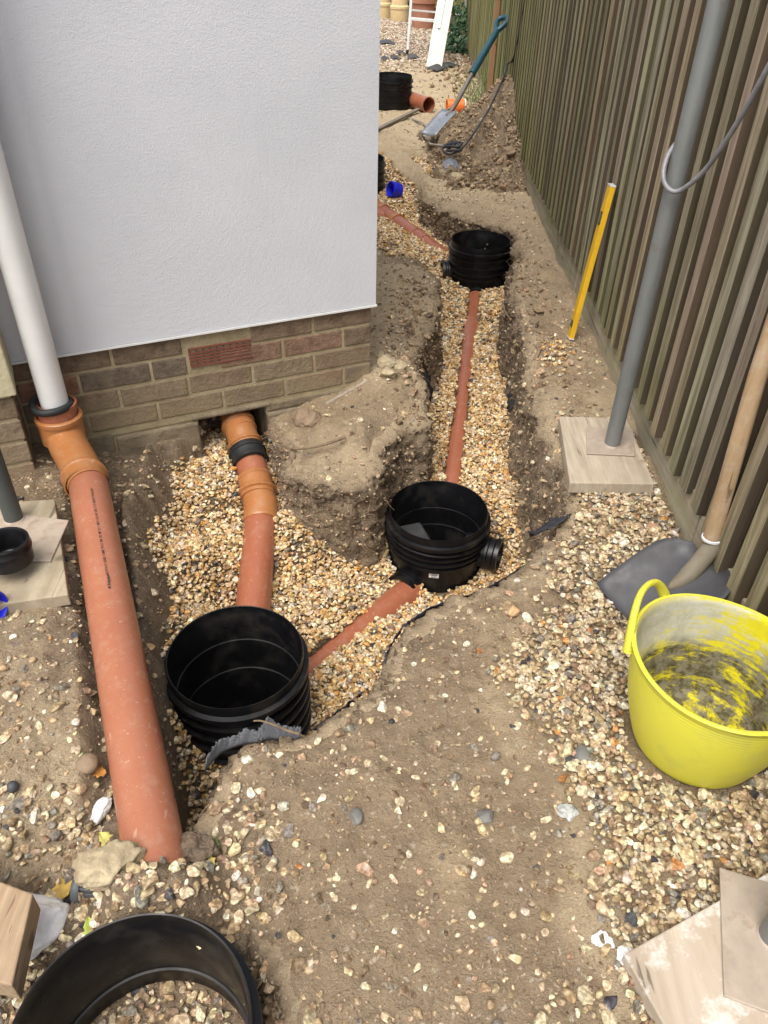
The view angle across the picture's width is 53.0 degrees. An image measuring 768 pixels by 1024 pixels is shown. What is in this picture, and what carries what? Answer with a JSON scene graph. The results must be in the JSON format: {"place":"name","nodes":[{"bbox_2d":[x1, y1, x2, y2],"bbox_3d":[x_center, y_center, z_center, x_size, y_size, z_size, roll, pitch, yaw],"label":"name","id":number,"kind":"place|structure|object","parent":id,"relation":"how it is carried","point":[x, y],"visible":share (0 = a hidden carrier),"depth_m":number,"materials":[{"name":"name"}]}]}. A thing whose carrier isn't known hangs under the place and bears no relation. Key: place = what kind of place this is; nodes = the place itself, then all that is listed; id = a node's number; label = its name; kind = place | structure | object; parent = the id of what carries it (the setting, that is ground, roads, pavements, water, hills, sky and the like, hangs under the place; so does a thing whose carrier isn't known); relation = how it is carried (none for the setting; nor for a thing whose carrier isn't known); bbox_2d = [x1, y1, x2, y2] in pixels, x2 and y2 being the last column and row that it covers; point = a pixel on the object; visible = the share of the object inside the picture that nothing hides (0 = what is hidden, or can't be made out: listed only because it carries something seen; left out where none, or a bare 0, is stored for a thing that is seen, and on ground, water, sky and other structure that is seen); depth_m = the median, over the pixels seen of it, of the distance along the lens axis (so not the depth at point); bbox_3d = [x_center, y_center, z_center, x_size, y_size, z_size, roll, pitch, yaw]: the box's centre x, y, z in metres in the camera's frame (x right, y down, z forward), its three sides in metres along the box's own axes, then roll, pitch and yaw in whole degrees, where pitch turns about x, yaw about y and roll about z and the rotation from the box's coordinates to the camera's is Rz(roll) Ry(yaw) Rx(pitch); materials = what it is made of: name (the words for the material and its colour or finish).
{"place":"outdoors","nodes":[
{"label":"outdoors","id":0,"kind":"place"},
{"bbox_2d":[147,151,529,830],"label":"pit gravel","id":1,"kind":"structure","parent":0,"point":[483,383],"depth_m":2.62,"materials":[{"name":"gravel"}]},
{"bbox_2d":[386,181,402,197],"bbox_3d":[0.071,-2.154,5.145,0.098,0.115,0.104,-19,42,-24],"label":"blue cap","id":2,"kind":"object","parent":1,"relation":"on","point":[394,189],"visible":1,"depth_m":5.13,"materials":[{"name":"plastic"}]},
{"bbox_2d":[492,322,533,399],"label":"spilt gravel","id":3,"kind":"structure","parent":1,"relation":"on","point":[528,329],"depth_m":3.39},
{"bbox_2d":[0,0,767,1023],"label":"ground","id":4,"kind":"structure","parent":0,"point":[396,146],"depth_m":1.61,"materials":[{"name":"soil"}]},
{"bbox_2d":[0,591,7,617],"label":"blue cap","id":5,"kind":"object","parent":4,"relation":"on","point":[3,598],"visible":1,"depth_m":1.83,"materials":[{"name":"plastic"}]},
{"bbox_2d":[7,781,18,792],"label":"pebble","id":6,"kind":"object","parent":4,"relation":"on","point":[12,786],"visible":1,"depth_m":1.46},
{"bbox_2d":[0,328,35,473],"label":"side bay","id":7,"kind":"object","parent":4,"relation":"on","point":[16,447],"visible":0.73,"depth_m":2.26,"materials":[{"name":"brick"}]},
{"bbox_2d":[0,142,67,408],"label":"white downpipe","id":8,"kind":"object","parent":7,"relation":"attached to","point":[21,283],"visible":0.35,"depth_m":2.09,"materials":[{"name":"plastic"}]},
{"bbox_2d":[28,394,73,416],"bbox_3d":[-0.999,-0.325,2.311,0.128,0.039,0.129,2,38,0],"label":"rubber seal","id":9,"kind":"object","parent":8,"relation":"attached to","point":[34,409],"visible":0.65,"depth_m":2.27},
{"bbox_2d":[0,882,40,998],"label":"timber block","id":10,"kind":"object","parent":4,"relation":"on","point":[20,910],"depth_m":1.20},
{"bbox_2d":[0,499,70,612],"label":"scaffold board","id":11,"kind":"object","parent":4,"relation":"on","point":[38,585],"visible":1,"depth_m":1.88,"materials":[{"name":"grey wood"}]},
{"bbox_2d":[0,527,33,574],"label":"socket cap","id":12,"kind":"object","parent":11,"relation":"on","point":[16,552],"visible":1,"depth_m":1.86,"materials":[{"name":"black plastic"}]},
{"bbox_2d":[0,449,68,561],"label":"scaffold pole","id":13,"kind":"object","parent":11,"relation":"on","point":[45,534],"visible":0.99,"depth_m":2.02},
{"bbox_2d":[28,892,69,960],"bbox_3d":[-0.633,0.723,1.349,0.155,0.078,0.134,2,38,0],"label":"plaster lump","id":14,"kind":"object","parent":4,"relation":"on","point":[54,911],"visible":0.37,"depth_m":1.34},
{"bbox_2d":[70,877,94,902],"bbox_3d":[-0.509,0.640,1.317,0.040,0.042,0.050,2,38,0],"label":"plastic clip","id":15,"kind":"object","parent":4,"relation":"on","point":[75,889],"visible":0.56,"depth_m":1.30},
{"bbox_2d":[76,753,98,774],"bbox_3d":[-0.593,0.503,1.537,0.044,0.036,0.043,2,38,0],"label":"cobble","id":16,"kind":"object","parent":4,"relation":"on","point":[87,763],"visible":1,"depth_m":1.52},
{"bbox_2d":[83,916,91,934],"bbox_3d":[-0.492,0.698,1.291,0.027,0.020,0.025,14,40,16],"label":"leaf","id":17,"kind":"object","parent":4,"relation":"on","point":[86,927],"visible":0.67,"depth_m":1.29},
{"bbox_2d":[93,765,105,777],"bbox_3d":[-0.577,0.527,1.552,0.030,0.009,0.027,-23,44,-28],"label":"leaf","id":18,"kind":"object","parent":4,"relation":"on","point":[100,771],"visible":0.67,"depth_m":1.55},
{"bbox_2d":[90,797,111,824],"bbox_3d":[-0.556,0.581,1.509,0.030,0.028,0.056,16,40,18],"label":"plaster chunk","id":19,"kind":"object","parent":4,"relation":"on","point":[101,809],"visible":1,"depth_m":1.50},
{"bbox_2d":[72,839,146,892],"bbox_3d":[-0.470,0.606,1.324,0.124,0.064,0.077,-21,43,-26],"label":"limestone lump","id":20,"kind":"object","parent":4,"relation":"on","point":[98,869],"visible":0.91,"depth_m":1.30,"materials":[{"name":"stone"}]},
{"bbox_2d":[101,819,118,842],"bbox_3d":[-0.506,0.620,1.463,0.067,0.061,0.059,18,41,20],"label":"earth clod","id":21,"kind":"object","parent":4,"relation":"on","point":[110,826],"visible":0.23,"depth_m":1.45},
{"bbox_2d":[68,470,182,862],"bbox_3d":[-0.618,0.303,1.779,0.110,0.144,1.296,-13,40,-18],"label":"drain pipe","id":22,"kind":"object","parent":4,"relation":"on","point":[147,813],"visible":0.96,"depth_m":1.64,"materials":[{"name":"plastic"}]},
{"bbox_2d":[34,394,108,496],"bbox_3d":[-0.942,-0.197,2.311,0.141,0.210,0.343,-19,43,-24],"label":"pipe bend","id":23,"kind":"object","parent":22,"relation":"attached to","point":[65,441],"visible":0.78,"depth_m":2.29,"materials":[{"name":"plastic"}]},
{"bbox_2d":[12,913,262,1023],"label":"riser ring","id":24,"kind":"object","parent":4,"relation":"on","point":[90,977],"visible":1,"depth_m":1.26,"materials":[{"name":"black plastic"}]},
{"bbox_2d":[0,775,293,1023],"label":"rubble gravel","id":25,"kind":"structure","parent":4,"relation":"on","point":[140,898],"depth_m":1.37,"materials":[{"name":"gravel"}]},
{"bbox_2d":[51,874,71,899],"bbox_3d":[-0.581,0.681,1.401,0.038,0.012,0.043,19,41,22],"label":"leaf","id":26,"kind":"object","parent":25,"relation":"on","point":[62,890],"visible":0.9,"depth_m":1.40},
{"bbox_2d":[99,832,113,845],"bbox_3d":[-0.517,0.610,1.432,0.026,0.019,0.026,-6,39,-9],"label":"leaf","id":27,"kind":"object","parent":25,"relation":"on","point":[104,837],"visible":0.73,"depth_m":1.43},
{"bbox_2d":[0,0,379,456],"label":"house","id":28,"kind":"structure","parent":4,"relation":"on","point":[194,184],"depth_m":2.27,"materials":[{"name":"white paint"}]},
{"bbox_2d":[219,410,261,450],"bbox_3d":[-0.542,-0.330,2.836,0.128,0.185,0.302,-13,40,-18],"label":"wall outlet bend","id":29,"kind":"object","parent":28,"relation":"attached to","point":[237,426],"depth_m":2.76,"materials":[{"name":"plastic"}]},
{"bbox_2d":[214,438,268,466],"bbox_3d":[-0.508,-0.192,2.752,0.187,0.147,0.105,-10,39,-14],"label":"rubber coupling","id":30,"kind":"object","parent":29,"relation":"attached to","point":[239,450],"visible":0.64,"depth_m":2.71,"materials":[{"name":"rubber"}]},
{"bbox_2d":[181,831,220,862],"bbox_3d":[-0.345,0.610,1.396,0.096,0.063,0.067,2,38,0],"label":"earth clod","id":31,"kind":"object","parent":4,"relation":"on","point":[197,847],"visible":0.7,"depth_m":1.38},
{"bbox_2d":[204,728,262,770],"bbox_3d":[-0.316,0.482,1.597,0.140,0.042,0.031,-21,43,-26],"label":"membrane flap","id":32,"kind":"object","parent":4,"relation":"on","point":[243,737],"visible":1,"depth_m":1.61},
{"bbox_2d":[164,606,310,765],"bbox_3d":[-0.388,0.608,2.165,0.375,0.620,0.375,2,38,0],"label":"inspection chamber","id":33,"kind":"object","parent":4,"relation":"on","point":[232,671],"visible":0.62,"depth_m":2.12,"materials":[{"name":"black plastic"}]},
{"bbox_2d":[235,514,274,609],"bbox_3d":[-0.411,0.225,2.457,0.110,0.222,0.581,-1,38,-3],"label":"inlet pipe","id":34,"kind":"object","parent":33,"relation":"attached to","point":[255,581],"visible":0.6,"depth_m":2.45,"materials":[{"name":"plastic"}]},
{"bbox_2d":[237,467,278,520],"bbox_3d":[-0.435,-0.041,2.668,0.139,0.184,0.220,-8,39,-11],"label":"pipe adaptor","id":35,"kind":"object","parent":34,"relation":"attached to","point":[257,491],"visible":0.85,"depth_m":2.63,"materials":[{"name":"plastic"}]},
{"bbox_2d":[235,454,267,474],"bbox_3d":[-0.465,-0.141,2.729,0.110,0.146,0.156,-12,40,-17],"label":"short pipe","id":36,"kind":"object","parent":4,"relation":"on","point":[249,462],"visible":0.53,"depth_m":2.69,"materials":[{"name":"plastic"}]},
{"bbox_2d":[253,720,298,734],"bbox_3d":[-0.222,0.446,1.592,0.092,0.046,0.007,2,38,0],"label":"root","id":37,"kind":"object","parent":4,"relation":"on","point":[283,728],"visible":1,"depth_m":1.59,"materials":[{"name":"brown plant"}]},
{"bbox_2d":[258,716,301,740],"bbox_3d":[-0.220,0.453,1.615,0.091,0.069,0.017,-2,38,-4],"label":"membrane flap","id":38,"kind":"object","parent":4,"relation":"on","point":[269,732],"visible":0.88,"depth_m":1.62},
{"bbox_2d":[291,408,320,427],"bbox_3d":[-0.272,-0.332,2.749,0.106,0.083,0.085,-30,48,-33],"label":"earth clod","id":39,"kind":"object","parent":4,"relation":"on","point":[304,418],"visible":0.91,"depth_m":2.72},
{"bbox_2d":[290,436,345,449],"bbox_3d":[-0.228,-0.227,2.626,0.194,0.059,0.054,2,38,0],"label":"root","id":40,"kind":"object","parent":4,"relation":"on","point":[327,443],"visible":1,"depth_m":2.60,"materials":[{"name":"brown plant"}]},
{"bbox_2d":[0,130,661,1023],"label":"scattered stones","id":41,"kind":"object","parent":4,"relation":"on","point":[462,1000],"visible":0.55,"depth_m":1.44,"materials":[{"name":"stone"}]},
{"bbox_2d":[310,691,364,730],"bbox_3d":[-0.103,0.451,1.738,0.162,0.038,0.022,-31,48,-34],"label":"membrane edge","id":42,"kind":"object","parent":4,"relation":"on","point":[347,705],"visible":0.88,"depth_m":1.73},
{"bbox_2d":[0,168,682,1023],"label":"stone grit","id":43,"kind":"object","parent":4,"relation":"on","point":[392,764],"visible":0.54,"depth_m":1.45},
{"bbox_2d":[325,379,367,404],"bbox_3d":[-0.130,-0.420,2.692,0.176,0.050,0.012,-23,44,-28],"label":"thin lath","id":44,"kind":"object","parent":4,"relation":"on","point":[346,392],"visible":1,"depth_m":2.69,"materials":[{"name":"brown wood"}]},
{"bbox_2d":[349,808,362,824],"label":"pebble","id":45,"kind":"object","parent":4,"relation":"on","point":[356,816],"visible":1,"depth_m":1.47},
{"bbox_2d":[182,193,554,993],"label":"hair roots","id":46,"kind":"object","parent":4,"relation":"hanging from","point":[402,469],"visible":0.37,"depth_m":2.83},
{"bbox_2d":[193,194,564,1018],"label":"cut face stones","id":47,"kind":"object","parent":4,"relation":"on","point":[273,1012],"visible":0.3,"depth_m":2.74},
{"bbox_2d":[374,350,384,357],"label":"rubble stone","id":48,"kind":"object","parent":4,"relation":"on","point":[379,353],"visible":0.73,"depth_m":2.98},
{"bbox_2d":[192,192,568,1023],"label":"cut face clods","id":49,"kind":"object","parent":4,"relation":"on","point":[268,988],"visible":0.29,"depth_m":2.73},
{"bbox_2d":[377,154,385,193],"bbox_3d":[-0.175,-2.279,5.355,0.375,0.350,0.375,2,38,0],"label":"inspection chamber","id":50,"kind":"object","parent":4,"relation":"on","point":[381,172],"visible":0.15,"depth_m":5.26,"materials":[{"name":"black plastic"}]},
{"bbox_2d":[0,167,767,1023],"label":"soil crumbs","id":51,"kind":"object","parent":4,"relation":"on","point":[532,903],"visible":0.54,"depth_m":1.46,"materials":[{"name":"soil"}]},
{"bbox_2d":[380,0,391,18],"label":"chimney pot","id":52,"kind":"object","parent":4,"relation":"on","point":[385,8],"visible":0.47,"depth_m":12.15,"materials":[{"name":"ceramic"}]},
{"bbox_2d":[377,354,395,368],"bbox_3d":[0.010,-0.561,2.889,0.074,0.055,0.051,2,38,0],"label":"rubble stone","id":53,"kind":"object","parent":4,"relation":"on","point":[385,360],"visible":0.91,"depth_m":2.87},
{"bbox_2d":[380,39,394,44],"bbox_3d":[0.043,-6.070,9.938,0.220,0.045,0.198,2,38,0],"label":"slate scrap","id":54,"kind":"object","parent":4,"relation":"on","point":[386,41],"visible":0.95,"depth_m":9.94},
{"bbox_2d":[379,366,397,377],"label":"rubble stone","id":55,"kind":"object","parent":4,"relation":"on","point":[388,371],"visible":1,"depth_m":2.83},
{"bbox_2d":[379,72,412,110],"bbox_3d":[0.066,-3.671,6.713,0.375,0.250,0.375,2,38,0],"label":"inspection chamber","id":56,"kind":"object","parent":4,"relation":"on","point":[395,90],"visible":0.77,"depth_m":6.60,"materials":[{"name":"black plastic"}]},
{"bbox_2d":[378,108,419,130],"bbox_3d":[0.093,-3.170,6.228,0.035,0.025,0.958,16,40,18],"label":"wooden lath","id":57,"kind":"object","parent":4,"relation":"on","point":[399,118],"visible":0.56,"depth_m":6.25,"materials":[{"name":"brown wood"}]},
{"bbox_2d":[390,0,408,21],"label":"chimney pot","id":58,"kind":"object","parent":4,"relation":"on","point":[399,9],"visible":0.97,"depth_m":11.85,"materials":[{"name":"ceramic"}]},
{"bbox_2d":[393,360,406,370],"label":"rubble stone","id":59,"kind":"object","parent":4,"relation":"on","point":[400,365],"visible":0.88,"depth_m":2.89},
{"bbox_2d":[377,199,448,251],"bbox_3d":[0.142,-1.783,4.873,0.123,0.171,1.192,-17,42,-22],"label":"branch pipe","id":60,"kind":"object","parent":4,"relation":"on","point":[400,220],"visible":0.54,"depth_m":4.82,"materials":[{"name":"plastic"}]},
{"bbox_2d":[377,207,383,216],"bbox_3d":[-0.069,-1.957,5.059,0.415,0.149,0.100,19,41,21],"label":"side branch pipe","id":61,"kind":"object","parent":60,"relation":"attached to","point":[380,211],"visible":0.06,"depth_m":5.00,"materials":[{"name":"plastic"}]},
{"bbox_2d":[409,92,434,112],"bbox_3d":[0.288,-3.567,6.682,0.130,0.130,0.364,-19,43,-24],"label":"terracotta pipe offcut","id":62,"kind":"object","parent":4,"relation":"on","point":[424,104],"visible":0.86,"depth_m":6.61,"materials":[{"name":"plastic"}]},
{"bbox_2d":[409,0,437,28],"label":"plant pot","id":63,"kind":"object","parent":4,"relation":"on","point":[428,5],"visible":0.81,"depth_m":11.14,"materials":[{"name":"ceramic"}]},
{"bbox_2d":[379,10,472,85],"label":"garden gravel","id":64,"kind":"structure","parent":4,"relation":"on","point":[417,44],"depth_m":9.81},
{"bbox_2d":[406,0,466,54],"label":"step ladder","id":65,"kind":"object","parent":64,"relation":"on","point":[410,18],"visible":0.64,"depth_m":9.08,"materials":[{"name":"metal"}]},
{"bbox_2d":[412,118,443,146],"bbox_3d":[0.332,-2.874,5.808,0.091,0.107,1.319,-2,38,-5],"label":"cable","id":66,"kind":"object","parent":4,"relation":"on","point":[427,137],"visible":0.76,"depth_m":5.67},
{"bbox_2d":[424,368,432,401],"bbox_3d":[0.195,-0.566,3.393,0.054,0.199,0.196,2,38,0],"label":"plastic scrap","id":67,"kind":"object","parent":4,"relation":"on","point":[427,376],"visible":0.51,"depth_m":3.33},
{"bbox_2d":[426,0,453,67],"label":"leaning plank","id":68,"kind":"object","parent":4,"relation":"on","point":[440,31],"visible":0.96,"depth_m":8.37,"materials":[{"name":"white paint"}]},
{"bbox_2d":[427,62,457,70],"bbox_3d":[0.660,-4.884,8.426,0.132,0.058,0.496,27,45,29],"label":"slate scrap","id":69,"kind":"object","parent":4,"relation":"on","point":[436,67],"visible":0.99,"depth_m":8.36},
{"bbox_2d":[385,481,503,592],"bbox_3d":[0.216,0.172,2.841,0.433,0.440,0.403,2,38,0],"label":"inspection chamber","id":70,"kind":"object","parent":4,"relation":"on","point":[439,538],"visible":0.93,"depth_m":2.73,"materials":[{"name":"black plastic"}]},
{"bbox_2d":[309,581,421,672],"bbox_3d":[-0.097,0.414,2.512,0.110,0.167,0.644,26,44,28],"label":"link pipe","id":71,"kind":"object","parent":70,"relation":"attached to","point":[392,599],"visible":0.34,"depth_m":2.55,"materials":[{"name":"plastic"}]},
{"bbox_2d":[428,2,467,54],"bbox_3d":[0.970,-5.878,9.349,0.851,0.523,0.871,2,38,0],"label":"leafy shrub","id":72,"kind":"object","parent":4,"relation":"on","point":[453,38],"visible":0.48,"depth_m":9.25,"materials":[{"name":"green plant"}]},
{"bbox_2d":[423,44,480,99],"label":"leaf litter","id":73,"kind":"object","parent":4,"relation":"on","point":[461,69],"visible":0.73,"depth_m":8.28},
{"bbox_2d":[384,565,524,663],"bbox_3d":[0.182,0.247,2.013,0.568,0.063,0.077,-29,47,-33],"label":"membrane edge","id":74,"kind":"object","parent":4,"relation":"on","point":[423,613],"visible":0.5,"depth_m":1.97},
{"bbox_2d":[445,98,465,111],"bbox_3d":[0.623,-3.519,6.668,0.162,0.115,0.115,-3,38,-6],"label":"orange pipe offcut","id":75,"kind":"object","parent":4,"relation":"on","point":[460,106],"visible":0.52,"depth_m":6.62,"materials":[{"name":"plastic"}]},
{"bbox_2d":[445,291,479,483],"bbox_3d":[0.376,-0.590,3.603,0.110,0.237,1.806,6,38,6],"label":"trench pipe","id":76,"kind":"object","parent":4,"relation":"on","point":[453,460],"visible":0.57,"depth_m":3.45,"materials":[{"name":"plastic"}]},
{"bbox_2d":[445,64,487,106],"bbox_3d":[0.862,-3.750,6.799,0.628,0.298,1.764,-3,38,-6],"label":"weed tuft","id":77,"kind":"object","parent":4,"relation":"on","point":[476,96],"visible":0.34,"depth_m":6.91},
{"bbox_2d":[416,75,525,192],"bbox_3d":[0.553,-2.695,5.498,0.765,0.708,2.400,2,38,0],"label":"soil heap","id":78,"kind":"object","parent":4,"relation":"on","point":[477,153],"visible":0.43,"depth_m":5.18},
{"bbox_2d":[443,156,459,169],"bbox_3d":[0.452,-2.321,5.131,0.124,0.071,0.103,2,38,0],"label":"plastic scrap","id":79,"kind":"object","parent":78,"relation":"on","point":[448,161],"visible":1,"depth_m":5.13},
{"bbox_2d":[441,140,462,155],"bbox_3d":[0.460,-2.467,5.196,0.146,0.068,0.254,2,38,0],"label":"cable","id":80,"kind":"object","parent":78,"relation":"on","point":[448,146],"visible":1,"depth_m":5.15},
{"bbox_2d":[450,172,463,181],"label":"cobble","id":81,"kind":"object","parent":78,"relation":"on","point":[457,176],"visible":0.88,"depth_m":4.97,"materials":[{"name":"stone"}]},
{"bbox_2d":[420,15,507,135],"bbox_3d":[0.622,-3.188,5.603,0.168,0.672,1.016,25,44,27],"label":"digging spade","id":82,"kind":"object","parent":78,"relation":"on","point":[438,121],"visible":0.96,"depth_m":5.60,"materials":[{"name":"metal"}]},
{"bbox_2d":[419,76,526,191],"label":"heap clods","id":83,"kind":"object","parent":78,"relation":"on","point":[499,161],"visible":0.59,"depth_m":5.19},
{"bbox_2d":[503,146,515,156],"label":"cobble","id":84,"kind":"object","parent":78,"relation":"on","point":[509,151],"visible":1,"depth_m":4.96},
{"bbox_2d":[345,80,603,400],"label":"loose stones","id":85,"kind":"object","parent":4,"relation":"on","point":[425,313],"visible":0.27,"depth_m":3.61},
{"bbox_2d":[440,230,511,291],"bbox_3d":[0.519,-1.309,4.381,0.359,0.480,0.369,32,47,33],"label":"inspection chamber","id":86,"kind":"object","parent":4,"relation":"on","point":[471,263],"visible":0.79,"depth_m":4.23,"materials":[{"name":"black plastic"}]},
{"bbox_2d":[476,809,493,823],"bbox_3d":[0.194,0.584,1.479,0.035,0.019,0.033,2,38,0],"label":"pebble","id":87,"kind":"object","parent":4,"relation":"on","point":[485,816],"visible":1,"depth_m":1.47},
{"bbox_2d":[383,254,614,502],"bbox_3d":[0.395,-0.669,3.143,0.806,0.163,2.196,2,38,0],"label":"bank rubble","id":88,"kind":"object","parent":4,"relation":"on","point":[410,329],"visible":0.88,"depth_m":3.18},
{"bbox_2d":[506,378,514,411],"bbox_3d":[0.569,-0.544,3.372,0.063,0.153,0.290,5,38,5],"label":"plastic scrap","id":89,"kind":"object","parent":4,"relation":"on","point":[511,403],"visible":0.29,"depth_m":3.32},
{"bbox_2d":[507,605,520,616],"bbox_3d":[0.320,0.245,1.914,0.040,0.024,0.028,-22,44,-27],"label":"flint","id":90,"kind":"object","parent":4,"relation":"on","point":[513,611],"visible":1,"depth_m":1.91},
{"bbox_2d":[533,346,540,360],"bbox_3d":[0.596,-0.567,3.099,0.055,0.211,0.116,2,38,0],"label":"root","id":91,"kind":"object","parent":4,"relation":"hanging from","point":[538,352],"visible":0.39,"depth_m":3.02,"materials":[{"name":"brown plant"}]},
{"bbox_2d":[528,513,571,536],"bbox_3d":[0.485,0.036,2.233,0.118,0.070,0.074,-29,47,-33],"label":"plastic scrap","id":92,"kind":"object","parent":4,"relation":"on","point":[552,522],"visible":1,"depth_m":2.23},
{"bbox_2d":[530,338,578,372],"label":"spilt gravel","id":93,"kind":"structure","parent":4,"relation":"on","point":[553,345],"depth_m":2.99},
{"bbox_2d":[557,803,579,821],"bbox_3d":[0.353,0.575,1.478,0.034,0.024,0.041,-29,47,-33],"label":"mortar blob","id":94,"kind":"object","parent":4,"relation":"on","point":[569,812],"visible":1,"depth_m":1.47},
{"bbox_2d":[567,183,615,339],"bbox_3d":[0.798,-0.955,2.979,0.121,0.592,0.050,-23,44,-28],"label":"spirit level","id":95,"kind":"object","parent":4,"relation":"on","point":[598,235],"visible":1,"depth_m":2.95,"materials":[{"name":"yellow metal"}]},
{"bbox_2d":[591,930,614,948],"bbox_3d":[0.366,0.716,1.290,0.038,0.017,0.031,2,38,0],"label":"plaster crumb","id":96,"kind":"object","parent":4,"relation":"on","point":[595,939],"visible":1,"depth_m":1.28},
{"bbox_2d":[558,417,653,493],"bbox_3d":[0.678,-0.185,2.424,0.255,0.038,0.380,2,38,0],"label":"scaffold board","id":97,"kind":"object","parent":4,"relation":"on","point":[585,472],"visible":0.86,"depth_m":2.33,"materials":[{"name":"brown wood"}]},
{"bbox_2d":[586,0,730,455],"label":"scaffold pole","id":98,"kind":"object","parent":97,"relation":"on","point":[614,438],"visible":1,"depth_m":2.00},
{"bbox_2d":[661,62,767,193],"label":"cable","id":99,"kind":"object","parent":98,"relation":"attached to","point":[730,133],"visible":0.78,"depth_m":1.76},
{"bbox_2d":[456,0,767,616],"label":"wooden fence","id":100,"kind":"object","parent":4,"relation":"on","point":[600,87],"visible":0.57,"depth_m":2.31,"materials":[{"name":"brown wood"}]},
{"bbox_2d":[454,0,524,153],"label":"cable","id":101,"kind":"object","parent":100,"relation":"hanging from","point":[484,116],"visible":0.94,"depth_m":5.15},
{"bbox_2d":[615,945,632,969],"bbox_3d":[0.407,0.736,1.261,0.054,0.026,0.040,13,39,14],"label":"plaster crumb","id":102,"kind":"object","parent":4,"relation":"on","point":[622,950],"visible":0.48,"depth_m":1.26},
{"bbox_2d":[487,432,767,1023],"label":"path gravel","id":103,"kind":"structure","parent":4,"relation":"on","point":[674,865],"depth_m":1.55,"materials":[{"name":"gravel"}]},
{"bbox_2d":[575,745,590,763],"bbox_3d":[0.406,0.497,1.571,0.033,0.024,0.046,2,38,0],"label":"pebble","id":104,"kind":"object","parent":103,"relation":"on","point":[582,752],"visible":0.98,"depth_m":1.56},
{"bbox_2d":[596,314,767,619],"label":"shovel","id":105,"kind":"object","parent":103,"relation":"on","point":[677,566],"visible":0.8,"depth_m":1.88,"materials":[{"name":"metal"}]},
{"bbox_2d":[621,873,767,1023],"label":"scaffold board","id":106,"kind":"object","parent":4,"relation":"on","point":[675,972],"visible":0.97,"depth_m":1.22,"materials":[{"name":"brown wood"}]},
{"bbox_2d":[719,868,767,1012],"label":"board","id":107,"kind":"object","parent":106,"relation":"on","point":[744,913],"visible":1,"depth_m":1.25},
{"bbox_2d":[622,579,767,788],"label":"rubber tub","id":108,"kind":"object","parent":4,"relation":"on","point":[698,686],"visible":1,"depth_m":1.59,"materials":[{"name":"rubber"}]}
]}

